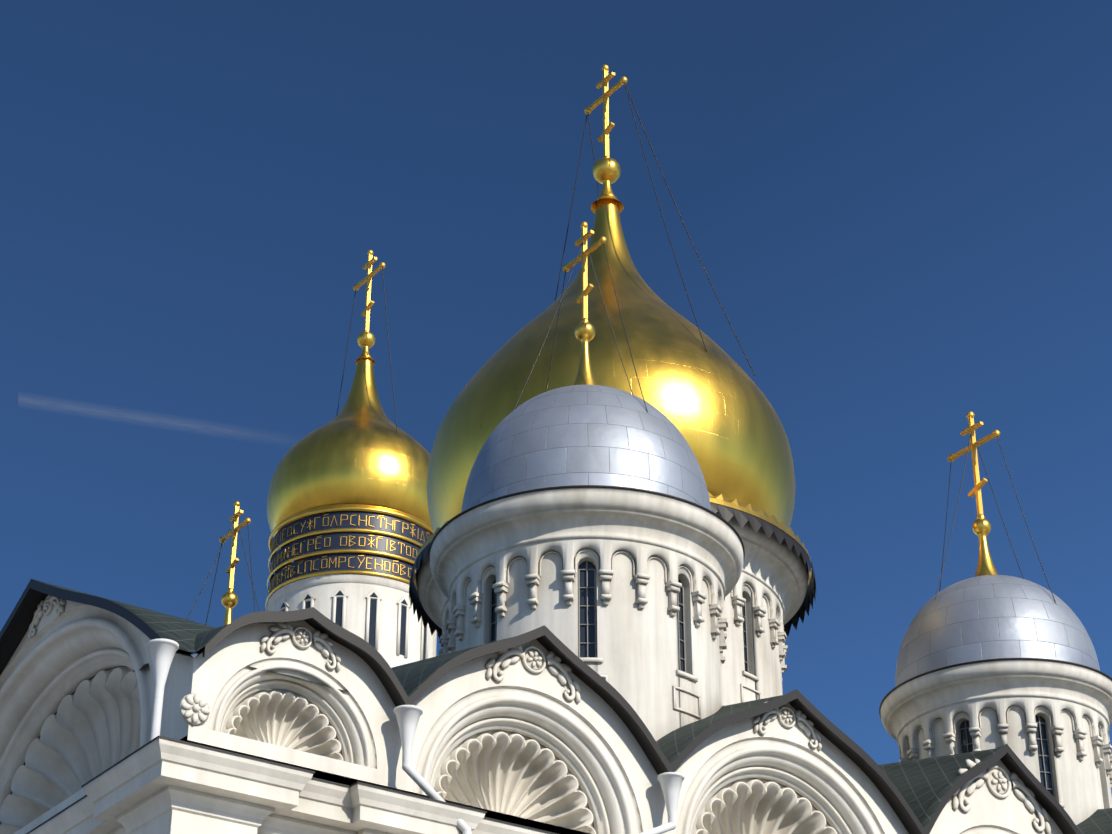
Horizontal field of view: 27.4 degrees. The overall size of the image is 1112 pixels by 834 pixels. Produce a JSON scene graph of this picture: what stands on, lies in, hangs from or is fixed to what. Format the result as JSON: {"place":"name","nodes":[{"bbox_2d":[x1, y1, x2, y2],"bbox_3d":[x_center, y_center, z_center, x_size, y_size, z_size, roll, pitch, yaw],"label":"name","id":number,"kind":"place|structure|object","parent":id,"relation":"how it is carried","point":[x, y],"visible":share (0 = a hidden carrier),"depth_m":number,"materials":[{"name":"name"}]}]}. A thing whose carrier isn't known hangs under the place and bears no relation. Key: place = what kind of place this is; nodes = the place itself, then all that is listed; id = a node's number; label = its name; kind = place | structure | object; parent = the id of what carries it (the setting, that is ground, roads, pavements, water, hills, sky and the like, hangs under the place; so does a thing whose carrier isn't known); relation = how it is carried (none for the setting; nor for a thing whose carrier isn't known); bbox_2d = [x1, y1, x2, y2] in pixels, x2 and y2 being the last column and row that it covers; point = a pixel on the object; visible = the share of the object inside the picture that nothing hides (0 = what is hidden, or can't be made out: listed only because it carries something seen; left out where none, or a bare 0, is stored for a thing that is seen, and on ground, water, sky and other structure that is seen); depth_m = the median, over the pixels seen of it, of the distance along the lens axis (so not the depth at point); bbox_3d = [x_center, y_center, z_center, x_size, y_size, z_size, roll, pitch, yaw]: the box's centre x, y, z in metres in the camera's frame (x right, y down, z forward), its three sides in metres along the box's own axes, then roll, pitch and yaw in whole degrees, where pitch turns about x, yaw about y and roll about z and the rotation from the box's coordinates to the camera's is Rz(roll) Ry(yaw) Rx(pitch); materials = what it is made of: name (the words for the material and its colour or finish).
{"place":"outdoors","nodes":[
{"label":"outdoors","id":0,"kind":"place"},
{"bbox_2d":[187,501,288,691],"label":"cross","id":1,"kind":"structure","parent":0,"point":[229,599],"depth_m":71.69,"materials":[{"name":"gold metal"}]},
{"bbox_2d":[265,504,436,667],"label":"drum tower","id":2,"kind":"structure","parent":0,"point":[378,614],"depth_m":139.82,"materials":[{"name":"paint"}]},
{"bbox_2d":[267,250,432,576],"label":"golden onion dome","id":3,"kind":"structure","parent":2,"relation":"on","point":[361,448],"depth_m":143.36,"materials":[{"name":"gold metal"}]},
{"bbox_2d":[0,595,1062,833],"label":"cathedral walls","id":4,"kind":"structure","parent":0,"point":[242,759],"depth_m":46.45,"materials":[{"name":"paint"}]},
{"bbox_2d":[179,694,209,724],"bbox_3d":[-6.582,5.328,41.614,0.612,0.612,0.190,19,-34,-30],"label":"rosette","id":5,"kind":"object","parent":4,"relation":"attached to","point":[194,709],"visible":1,"depth_m":41.56,"materials":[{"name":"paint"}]},
{"bbox_2d":[147,638,684,833],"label":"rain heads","id":6,"kind":"object","parent":4,"relation":"on","point":[162,652],"visible":0.96,"depth_m":43.33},
{"bbox_2d":[0,579,1111,833],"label":"roof","id":7,"kind":"structure","parent":4,"relation":"on","point":[918,793],"depth_m":48.86,"materials":[{"name":"paint"}]},
{"bbox_2d":[429,485,744,829],"bbox_3d":[0.735,6.587,53.081,7.590,7.516,7.590,19,-34,-30],"label":"drum","id":8,"kind":"object","parent":7,"relation":"on","point":[624,592],"visible":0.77,"depth_m":51.58,"materials":[{"name":"paint"}]},
{"bbox_2d":[461,221,710,511],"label":"dome","id":9,"kind":"structure","parent":8,"relation":"on","point":[585,429],"depth_m":53.63,"materials":[{"name":"silver metal"}]},
{"bbox_2d":[416,512,808,705],"bbox_3d":[1.628,9.866,63.474,11.390,11.858,11.390,19,-34,-30],"label":"drum","id":10,"kind":"object","parent":7,"relation":"on","point":[764,599],"visible":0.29,"depth_m":62.95,"materials":[{"name":"paint"}]},
{"bbox_2d":[409,65,815,639],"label":"dome","id":11,"kind":"structure","parent":10,"relation":"on","point":[703,394],"depth_m":64.89,"materials":[{"name":"gold metal"}]},
{"bbox_2d":[879,658,1111,824],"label":"drum","id":12,"kind":"object","parent":7,"relation":"on","point":[1048,722],"visible":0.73,"depth_m":59.55,"materials":[{"name":"paint"}]},
{"bbox_2d":[895,411,1099,686],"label":"silver dome","id":13,"kind":"structure","parent":12,"relation":"on","point":[987,611],"depth_m":61.20,"materials":[{"name":"silver metal"}]},
{"bbox_2d":[0,0,1111,793],"label":"sky","id":14,"kind":"structure","parent":0,"point":[898,213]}
]}

